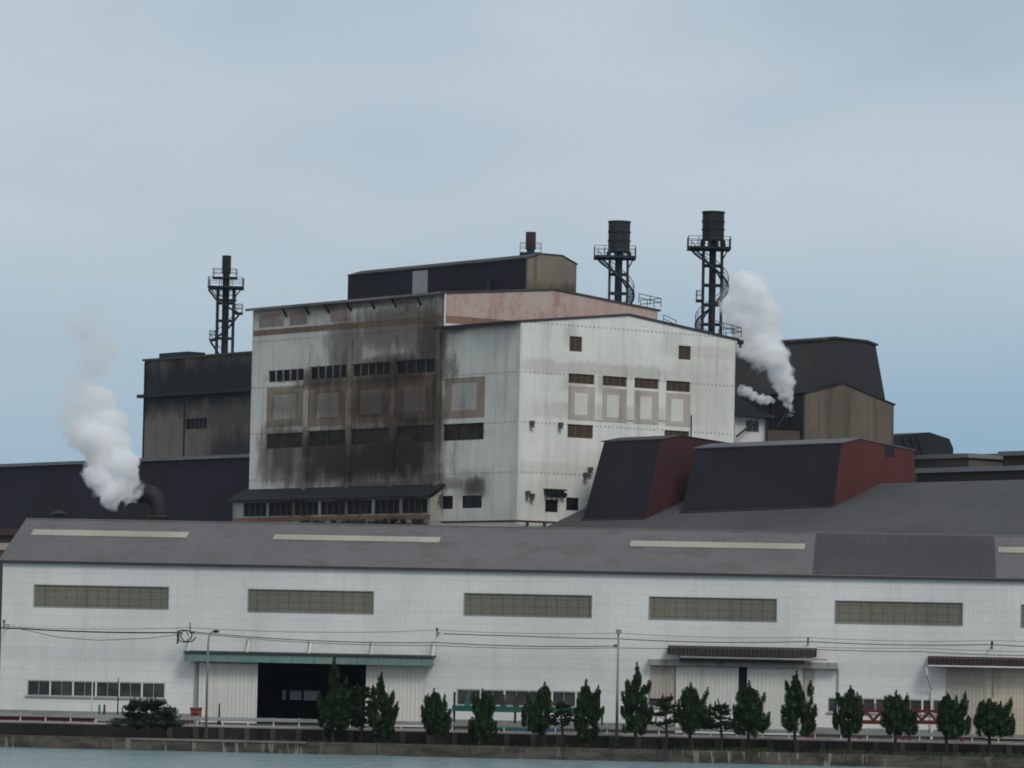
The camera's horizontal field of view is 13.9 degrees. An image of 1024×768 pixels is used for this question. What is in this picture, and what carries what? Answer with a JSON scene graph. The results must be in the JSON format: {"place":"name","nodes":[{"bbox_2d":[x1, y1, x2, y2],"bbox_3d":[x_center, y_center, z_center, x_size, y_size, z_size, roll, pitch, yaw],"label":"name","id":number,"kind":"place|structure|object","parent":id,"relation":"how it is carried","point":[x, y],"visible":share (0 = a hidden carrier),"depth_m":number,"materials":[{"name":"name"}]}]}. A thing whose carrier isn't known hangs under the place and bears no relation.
{"place":"outdoors","nodes":[
{"label":"outdoors","id":0,"kind":"place"},
{"bbox_2d":[0,529,18,652],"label":"brown house","id":1,"kind":"structure","parent":0,"point":[7,536],"depth_m":386.71,"materials":[{"name":"beige paint"}]},
{"bbox_2d":[0,747,904,767],"bbox_3d":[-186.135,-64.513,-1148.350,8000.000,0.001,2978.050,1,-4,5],"label":"water","id":2,"kind":"structure","parent":0,"point":[16,757],"depth_m":311.70,"materials":[{"name":"teal liquid"}]},
{"bbox_2d":[0,735,1023,767],"bbox_3d":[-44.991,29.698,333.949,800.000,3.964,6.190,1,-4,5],"label":"seawall","id":3,"kind":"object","parent":2,"relation":"in","point":[476,751],"visible":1,"depth_m":326.75,"materials":[{"name":"concrete"}]},
{"bbox_2d":[105,696,188,737],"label":"pine tree","id":4,"kind":"object","parent":3,"relation":"on","point":[158,717],"visible":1,"depth_m":331.70,"materials":[{"name":"green plant"}]},
{"bbox_2d":[203,630,218,737],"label":"lamp post","id":5,"kind":"object","parent":3,"relation":"on","point":[205,735],"visible":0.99,"depth_m":334.76,"materials":[{"name":"metal"}]},
{"bbox_2d":[316,656,351,741],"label":"juniper tree","id":6,"kind":"object","parent":3,"relation":"on","point":[336,698],"visible":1,"depth_m":330.62,"materials":[{"name":"green plant"}]},
{"bbox_2d":[343,683,375,742],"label":"pine tree","id":7,"kind":"object","parent":3,"relation":"on","point":[356,713],"visible":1,"depth_m":331.55,"materials":[{"name":"green plant"}]},
{"bbox_2d":[366,670,398,742],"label":"juniper tree","id":8,"kind":"object","parent":3,"relation":"on","point":[387,718],"visible":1,"depth_m":330.18,"materials":[{"name":"green plant"}]},
{"bbox_2d":[420,688,451,744],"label":"juniper tree","id":9,"kind":"object","parent":3,"relation":"on","point":[434,715],"visible":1,"depth_m":329.71,"materials":[{"name":"green plant"}]},
{"bbox_2d":[468,688,497,745],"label":"juniper tree","id":10,"kind":"object","parent":3,"relation":"on","point":[481,728],"visible":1,"depth_m":329.37,"materials":[{"name":"green plant"}]},
{"bbox_2d":[0,722,1023,755],"bbox_3d":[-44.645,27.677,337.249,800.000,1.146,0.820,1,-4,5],"label":"parapet wall","id":11,"kind":"structure","parent":3,"relation":"on","point":[269,734],"depth_m":333.06,"materials":[{"name":"concrete"}]},
{"bbox_2d":[0,720,1023,744],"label":"pipe","id":12,"kind":"object","parent":11,"relation":"on","point":[548,733],"visible":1,"depth_m":332.34,"materials":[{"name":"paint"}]},
{"bbox_2d":[0,734,1023,757],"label":"weeds","id":13,"kind":"object","parent":3,"relation":"on","point":[967,754],"visible":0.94,"depth_m":326.25,"materials":[{"name":"plant"}]},
{"bbox_2d":[521,681,553,746],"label":"juniper tree","id":14,"kind":"object","parent":3,"relation":"on","point":[538,720],"visible":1,"depth_m":328.99,"materials":[{"name":"green plant"}]},
{"bbox_2d":[548,701,577,746],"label":"pine tree","id":15,"kind":"object","parent":3,"relation":"on","point":[564,719],"visible":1,"depth_m":328.61,"materials":[{"name":"green plant"}]},
{"bbox_2d":[574,678,604,747],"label":"juniper tree","id":16,"kind":"object","parent":3,"relation":"on","point":[588,705],"visible":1,"depth_m":328.63,"materials":[{"name":"green plant"}]},
{"bbox_2d":[613,629,620,746],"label":"pole","id":17,"kind":"object","parent":3,"relation":"on","point":[616,741],"visible":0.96,"depth_m":331.65,"materials":[{"name":"grey paint"}]},
{"bbox_2d":[620,662,653,748],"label":"juniper tree","id":18,"kind":"object","parent":3,"relation":"on","point":[635,699],"visible":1,"depth_m":328.34,"materials":[{"name":"green plant"}]},
{"bbox_2d":[647,693,683,749],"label":"pine tree","id":19,"kind":"object","parent":3,"relation":"on","point":[664,711],"visible":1,"depth_m":327.79,"materials":[{"name":"green plant"}]},
{"bbox_2d":[677,682,712,749],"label":"juniper tree","id":20,"kind":"object","parent":3,"relation":"on","point":[694,711],"visible":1,"depth_m":327.76,"materials":[{"name":"green plant"}]},
{"bbox_2d":[702,698,735,750],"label":"pine tree","id":21,"kind":"object","parent":3,"relation":"on","point":[727,725],"visible":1,"depth_m":327.41,"materials":[{"name":"green plant"}]},
{"bbox_2d":[732,680,770,750],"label":"juniper tree","id":22,"kind":"object","parent":3,"relation":"on","point":[752,718],"visible":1,"depth_m":327.43,"materials":[{"name":"green plant"}]},
{"bbox_2d":[780,670,817,752],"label":"juniper tree","id":23,"kind":"object","parent":3,"relation":"on","point":[796,708],"visible":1,"depth_m":327.13,"materials":[{"name":"green plant"}]},
{"bbox_2d":[832,685,863,753],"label":"juniper tree","id":24,"kind":"object","parent":3,"relation":"on","point":[851,710],"visible":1,"depth_m":326.64,"materials":[{"name":"green plant"}]},
{"bbox_2d":[880,690,918,753],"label":"juniper tree","id":25,"kind":"object","parent":3,"relation":"on","point":[898,717],"visible":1,"depth_m":326.31,"materials":[{"name":"green plant"}]},
{"bbox_2d":[936,691,971,755],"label":"juniper tree","id":26,"kind":"object","parent":3,"relation":"on","point":[950,714],"visible":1,"depth_m":325.84,"materials":[{"name":"green plant"}]},
{"bbox_2d":[972,697,1015,755],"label":"juniper tree","id":27,"kind":"object","parent":3,"relation":"on","point":[990,719],"visible":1,"depth_m":325.56,"materials":[{"name":"green plant"}]},
{"bbox_2d":[0,0,1023,463],"label":"sky","id":28,"kind":"structure","parent":0,"point":[863,160],"materials":[{"name":"blue"}]},
{"bbox_2d":[7,720,1023,742],"bbox_3d":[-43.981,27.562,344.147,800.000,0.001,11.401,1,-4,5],"label":"road","id":29,"kind":"structure","parent":0,"point":[598,733],"depth_m":342.79,"materials":[{"name":"asphalt"}]},
{"bbox_2d":[0,716,89,721],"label":"steel beam","id":30,"kind":"structure","parent":29,"relation":"on","point":[61,719],"depth_m":342.60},
{"bbox_2d":[90,679,92,721],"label":"pole","id":31,"kind":"object","parent":29,"relation":"on","point":[91,719],"visible":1,"depth_m":338.15,"materials":[{"name":"metal"}]},
{"bbox_2d":[98,704,101,722],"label":"pole","id":32,"kind":"object","parent":29,"relation":"on","point":[99,710],"visible":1,"depth_m":339.01,"materials":[{"name":"metal"}]},
{"bbox_2d":[102,704,106,722],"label":"pole","id":33,"kind":"object","parent":29,"relation":"on","point":[104,711],"visible":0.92,"depth_m":339.17,"materials":[{"name":"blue metal"}]},
{"bbox_2d":[97,718,112,722],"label":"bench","id":34,"kind":"object","parent":29,"relation":"on","point":[102,719],"visible":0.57,"depth_m":338.40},
{"bbox_2d":[117,678,118,714],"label":"pole","id":35,"kind":"object","parent":29,"relation":"on","point":[118,697],"visible":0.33,"depth_m":337.97,"materials":[{"name":"grey metal"}]},
{"bbox_2d":[190,707,201,724],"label":"hose box","id":36,"kind":"object","parent":29,"relation":"on","point":[195,711],"visible":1,"depth_m":337.52,"materials":[{"name":"orange paint"}]},
{"bbox_2d":[217,703,220,724],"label":"pole","id":37,"kind":"object","parent":29,"relation":"on","point":[218,722],"visible":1,"depth_m":336.96,"materials":[{"name":"white metal"}]},
{"bbox_2d":[0,712,1023,741],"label":"guard rail","id":38,"kind":"object","parent":29,"relation":"on","point":[401,723],"visible":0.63,"depth_m":334.85,"materials":[{"name":"metal"}]},
{"bbox_2d":[452,692,604,733],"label":"conveyor","id":39,"kind":"object","parent":29,"relation":"on","point":[503,707],"visible":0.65,"depth_m":342.22,"materials":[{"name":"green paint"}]},
{"bbox_2d":[858,701,903,739],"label":"steel trestle","id":40,"kind":"object","parent":29,"relation":"on","point":[872,720],"visible":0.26,"depth_m":338.17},
{"bbox_2d":[908,701,962,741],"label":"steel trestle","id":41,"kind":"object","parent":29,"relation":"on","point":[923,721],"visible":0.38,"depth_m":337.77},
{"bbox_2d":[497,727,560,732],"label":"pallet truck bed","id":42,"kind":"object","parent":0,"point":[521,729],"visible":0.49,"depth_m":336.78,"materials":[{"name":"red metal"}]},
{"bbox_2d":[185,699,1023,741],"bbox_3d":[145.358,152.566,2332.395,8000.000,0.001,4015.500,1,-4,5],"label":"ground","id":43,"kind":"structure","parent":0,"point":[622,732],"depth_m":346.23,"materials":[{"name":"concrete"}]},
{"bbox_2d":[0,454,249,528],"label":"dark hall","id":44,"kind":"structure","parent":43,"relation":"on","point":[198,488],"depth_m":552.13,"materials":[{"name":"metal"}]},
{"bbox_2d":[138,483,169,519],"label":"steam duct","id":45,"kind":"object","parent":43,"relation":"on","point":[153,498],"visible":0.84,"depth_m":469.11,"materials":[{"name":"black metal"}]},
{"bbox_2d":[137,351,251,457],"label":"grey brown tower hall","id":46,"kind":"structure","parent":43,"relation":"on","point":[196,403],"depth_m":576.99,"materials":[{"name":"metal"}]},
{"bbox_2d":[186,418,206,428],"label":"window","id":47,"kind":"structure","parent":46,"relation":"in","point":[201,423],"depth_m":577.16,"materials":[{"name":"glass"}]},
{"bbox_2d":[208,255,243,353],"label":"chimney","id":48,"kind":"object","parent":43,"relation":"on","point":[225,302],"visible":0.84,"depth_m":582.89,"materials":[{"name":"black metal"}]},
{"bbox_2d":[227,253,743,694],"bbox_3d":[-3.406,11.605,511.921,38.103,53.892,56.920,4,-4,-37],"label":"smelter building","id":49,"kind":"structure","parent":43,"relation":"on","point":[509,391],"depth_m":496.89,"materials":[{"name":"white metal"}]},
{"bbox_2d":[244,502,266,516],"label":"window","id":50,"kind":"structure","parent":49,"relation":"in","point":[250,509],"depth_m":519.51,"materials":[{"name":"grey glass"}]},
{"bbox_2d":[269,502,291,515],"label":"window","id":51,"kind":"structure","parent":49,"relation":"in","point":[275,508],"depth_m":514.97,"materials":[{"name":"grey glass"}]},
{"bbox_2d":[267,433,301,448],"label":"window","id":52,"kind":"structure","parent":49,"relation":"in","point":[283,440],"depth_m":518.37,"materials":[{"name":"brown glass"}]},
{"bbox_2d":[269,369,303,381],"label":"window","id":53,"kind":"structure","parent":49,"relation":"in","point":[292,374],"depth_m":518.88,"materials":[{"name":"black glass"}]},
{"bbox_2d":[295,501,317,515],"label":"window","id":54,"kind":"structure","parent":49,"relation":"in","point":[305,508],"depth_m":510.58,"materials":[{"name":"grey glass"}]},
{"bbox_2d":[309,430,344,446],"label":"window","id":55,"kind":"structure","parent":49,"relation":"in","point":[331,437],"depth_m":510.96,"materials":[{"name":"brown glass"}]},
{"bbox_2d":[311,365,346,379],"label":"window","id":56,"kind":"structure","parent":49,"relation":"in","point":[336,371],"depth_m":511.71,"materials":[{"name":"black glass"}]},
{"bbox_2d":[321,501,344,514],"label":"window","id":57,"kind":"structure","parent":49,"relation":"in","point":[327,507],"depth_m":506.12,"materials":[{"name":"grey glass"}]},
{"bbox_2d":[348,500,371,514],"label":"window","id":58,"kind":"structure","parent":49,"relation":"in","point":[355,507],"depth_m":501.69,"materials":[{"name":"grey glass"}]},
{"bbox_2d":[352,428,388,444],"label":"window","id":59,"kind":"structure","parent":49,"relation":"in","point":[375,435],"depth_m":504.02,"materials":[{"name":"brown glass"}]},
{"bbox_2d":[353,362,389,376],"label":"window","id":60,"kind":"structure","parent":49,"relation":"in","point":[382,368],"depth_m":504.64,"materials":[{"name":"black glass"}]},
{"bbox_2d":[375,499,399,513],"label":"window","id":61,"kind":"structure","parent":49,"relation":"in","point":[389,506],"depth_m":497.24,"materials":[{"name":"grey glass"}]},
{"bbox_2d":[397,425,433,442],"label":"window","id":62,"kind":"structure","parent":49,"relation":"in","point":[425,433],"depth_m":496.81,"materials":[{"name":"brown glass"}]},
{"bbox_2d":[403,499,427,513],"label":"window","id":63,"kind":"structure","parent":49,"relation":"in","point":[409,505],"depth_m":492.83,"materials":[{"name":"grey glass"}]},
{"bbox_2d":[397,359,434,374],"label":"window","id":64,"kind":"structure","parent":49,"relation":"in","point":[424,365],"depth_m":497.54,"materials":[{"name":"black glass"}]},
{"bbox_2d":[443,496,452,508],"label":"window","id":65,"kind":"structure","parent":49,"relation":"in","point":[447,500],"depth_m":490.78,"materials":[{"name":"black glass"}]},
{"bbox_2d":[444,423,483,440],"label":"window","id":66,"kind":"structure","parent":49,"relation":"in","point":[465,431],"depth_m":489.23,"materials":[{"name":"brown glass"}]},
{"bbox_2d":[463,495,481,507],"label":"window","id":67,"kind":"structure","parent":49,"relation":"in","point":[475,501],"depth_m":487.08,"materials":[{"name":"black glass"}]},
{"bbox_2d":[520,232,541,254],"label":"chimney","id":68,"kind":"object","parent":49,"relation":"on","point":[531,244],"visible":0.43,"depth_m":553.58,"materials":[{"name":"brown metal"}]},
{"bbox_2d":[545,500,556,511],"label":"window","id":69,"kind":"structure","parent":49,"relation":"in","point":[550,505],"depth_m":483.18,"materials":[{"name":"black glass"}]},
{"bbox_2d":[566,497,577,510],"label":"window","id":70,"kind":"structure","parent":49,"relation":"in","point":[571,503],"depth_m":485.18,"materials":[{"name":"black glass"}]},
{"bbox_2d":[569,336,581,351],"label":"window","id":71,"kind":"structure","parent":49,"relation":"in","point":[575,342],"depth_m":486.25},
{"bbox_2d":[567,424,592,438],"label":"window","id":72,"kind":"structure","parent":49,"relation":"in","point":[574,431],"depth_m":486.25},
{"bbox_2d":[569,373,593,384],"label":"window","id":73,"kind":"structure","parent":49,"relation":"in","point":[573,378],"depth_m":486.61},
{"bbox_2d":[603,376,625,386],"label":"window","id":74,"kind":"structure","parent":49,"relation":"in","point":[607,380],"depth_m":489.71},
{"bbox_2d":[634,378,657,388],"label":"window","id":75,"kind":"structure","parent":49,"relation":"in","point":[639,382],"depth_m":492.58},
{"bbox_2d":[664,430,688,435],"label":"window","id":76,"kind":"structure","parent":49,"relation":"in","point":[666,432],"depth_m":495.00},
{"bbox_2d":[666,380,689,391],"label":"window","id":77,"kind":"structure","parent":49,"relation":"in","point":[679,386],"depth_m":495.48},
{"bbox_2d":[678,346,689,359],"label":"window","id":78,"kind":"structure","parent":49,"relation":"in","point":[684,351],"depth_m":496.33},
{"bbox_2d":[6,722,1014,744],"bbox_3d":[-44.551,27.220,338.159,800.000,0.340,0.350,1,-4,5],"label":"kerb","id":79,"kind":"structure","parent":43,"relation":"on","point":[547,734],"depth_m":333.34,"materials":[{"name":"concrete"}]},
{"bbox_2d":[0,518,1023,740],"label":"warehouse","id":80,"kind":"structure","parent":43,"relation":"on","point":[381,582],"depth_m":350.37,"materials":[{"name":"metal"}]},
{"bbox_2d":[51,510,66,518],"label":"vent pipe","id":81,"kind":"object","parent":80,"relation":"attached to","point":[58,514],"visible":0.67,"depth_m":373.81,"materials":[{"name":"black metal"}]},
{"bbox_2d":[25,680,165,699],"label":"window","id":82,"kind":"structure","parent":80,"relation":"in","point":[38,688],"depth_m":352.46,"materials":[{"name":"grey glass"}]},
{"bbox_2d":[22,629,180,640],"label":"cable","id":83,"kind":"object","parent":80,"relation":"attached to","point":[99,640],"visible":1,"depth_m":350.66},
{"bbox_2d":[176,622,195,643],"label":"cable coil","id":84,"kind":"object","parent":80,"relation":"attached to","point":[184,641],"visible":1,"depth_m":349.99,"materials":[{"name":"metal"}]},
{"bbox_2d":[198,663,257,722],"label":"sliding door","id":85,"kind":"structure","parent":80,"relation":"in","point":[233,686],"depth_m":351.00,"materials":[{"name":"white paint"}]},
{"bbox_2d":[365,665,424,726],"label":"sliding door","id":86,"kind":"structure","parent":80,"relation":"in","point":[407,682],"depth_m":349.64,"materials":[{"name":"white paint"}]},
{"bbox_2d":[191,631,608,646],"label":"cable","id":87,"kind":"object","parent":80,"relation":"attached to","point":[406,642],"visible":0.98,"depth_m":348.19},
{"bbox_2d":[194,633,669,648],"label":"cable","id":88,"kind":"object","parent":80,"relation":"attached to","point":[441,645],"visible":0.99,"depth_m":347.94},
{"bbox_2d":[457,689,600,708],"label":"window","id":89,"kind":"structure","parent":80,"relation":"in","point":[569,698],"depth_m":349.12,"materials":[{"name":"grey glass"}]},
{"bbox_2d":[648,694,671,708],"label":"window","id":90,"kind":"structure","parent":80,"relation":"in","point":[651,701],"depth_m":348.02,"materials":[{"name":"grey glass"}]},
{"bbox_2d":[675,666,738,733],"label":"sliding door","id":91,"kind":"structure","parent":80,"relation":"in","point":[722,682],"depth_m":347.17,"materials":[{"name":"white paint"}]},
{"bbox_2d":[746,667,802,734],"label":"sliding door","id":92,"kind":"structure","parent":80,"relation":"in","point":[771,681],"depth_m":346.66,"materials":[{"name":"white paint"}]},
{"bbox_2d":[826,698,940,715],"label":"window","id":93,"kind":"structure","parent":80,"relation":"in","point":[832,703],"depth_m":346.24,"materials":[{"name":"grey glass"}]},
{"bbox_2d":[819,647,1023,651],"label":"cable","id":94,"kind":"object","parent":80,"relation":"attached to","point":[944,649],"visible":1,"depth_m":343.91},
{"bbox_2d":[594,220,635,303],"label":"chimney","id":95,"kind":"object","parent":43,"relation":"on","point":[619,240],"visible":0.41,"depth_m":537.93,"materials":[{"name":"metal"}]},
{"bbox_2d":[687,211,730,332],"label":"chimney","id":96,"kind":"object","parent":43,"relation":"on","point":[713,229],"visible":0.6,"depth_m":524.07,"materials":[{"name":"black metal"}]},
{"bbox_2d":[734,394,776,441],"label":"white hut","id":97,"kind":"object","parent":43,"relation":"on","point":[750,423],"visible":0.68,"depth_m":506.48,"materials":[{"name":"paint"}]},
{"bbox_2d":[746,420,758,432],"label":"window","id":98,"kind":"structure","parent":97,"relation":"in","point":[755,427],"depth_m":507.60,"materials":[{"name":"glass"}]},
{"bbox_2d":[740,397,774,429],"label":"dark annex","id":99,"kind":"object","parent":43,"relation":"on","point":[765,405],"visible":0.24,"depth_m":528.34,"materials":[{"name":"black metal"}]},
{"bbox_2d":[765,411,801,440],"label":"brown wall","id":100,"kind":"structure","parent":43,"relation":"on","point":[778,435],"depth_m":523.30,"materials":[{"name":"metal"}]},
{"bbox_2d":[547,435,1023,534],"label":"furnace hall","id":101,"kind":"structure","parent":43,"relation":"on","point":[862,485],"depth_m":456.28,"materials":[{"name":"grey metal"}]},
{"bbox_2d":[885,443,893,455],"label":"window","id":102,"kind":"structure","parent":101,"relation":"in","point":[889,450],"depth_m":454.90,"materials":[{"name":"grey glass"}]},
{"bbox_2d":[735,336,895,443],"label":"concrete hall","id":103,"kind":"structure","parent":43,"relation":"on","point":[824,387],"depth_m":530.88,"materials":[{"name":"black metal"}]},
{"bbox_2d":[893,432,952,454],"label":"dark shed","id":104,"kind":"structure","parent":43,"relation":"on","point":[925,443],"depth_m":644.97,"materials":[{"name":"black metal"}]},
{"bbox_2d":[914,453,1002,481],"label":"shed","id":105,"kind":"structure","parent":43,"relation":"on","point":[951,460],"depth_m":532.08,"materials":[{"name":"metal"}]},
{"bbox_2d":[915,465,1023,481],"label":"shed","id":106,"kind":"structure","parent":43,"relation":"on","point":[983,473],"depth_m":492.94,"materials":[{"name":"metal"}]},
{"bbox_2d":[998,451,1023,465],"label":"shed","id":107,"kind":"structure","parent":43,"relation":"on","point":[1013,458],"depth_m":527.39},
{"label":"insulator bracket","id":108,"kind":"object","parent":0,"visible":0},
{"bbox_2d":[0,627,180,632],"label":"cable","id":109,"kind":"object","parent":108,"relation":"attached to","point":[84,631],"visible":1,"depth_m":350.79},
{"bbox_2d":[0,626,1023,641],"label":"cable","id":110,"kind":"object","parent":108,"relation":"attached to","point":[494,632],"visible":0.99,"depth_m":347.36,"materials":[{"name":"rubber"}]},
{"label":"insulator bracket","id":111,"kind":"object","parent":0,"visible":0},
{"bbox_2d":[444,633,1023,646],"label":"cable","id":112,"kind":"object","parent":111,"relation":"attached to","point":[730,642],"visible":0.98,"depth_m":345.65,"materials":[{"name":"rubber"}]}
]}

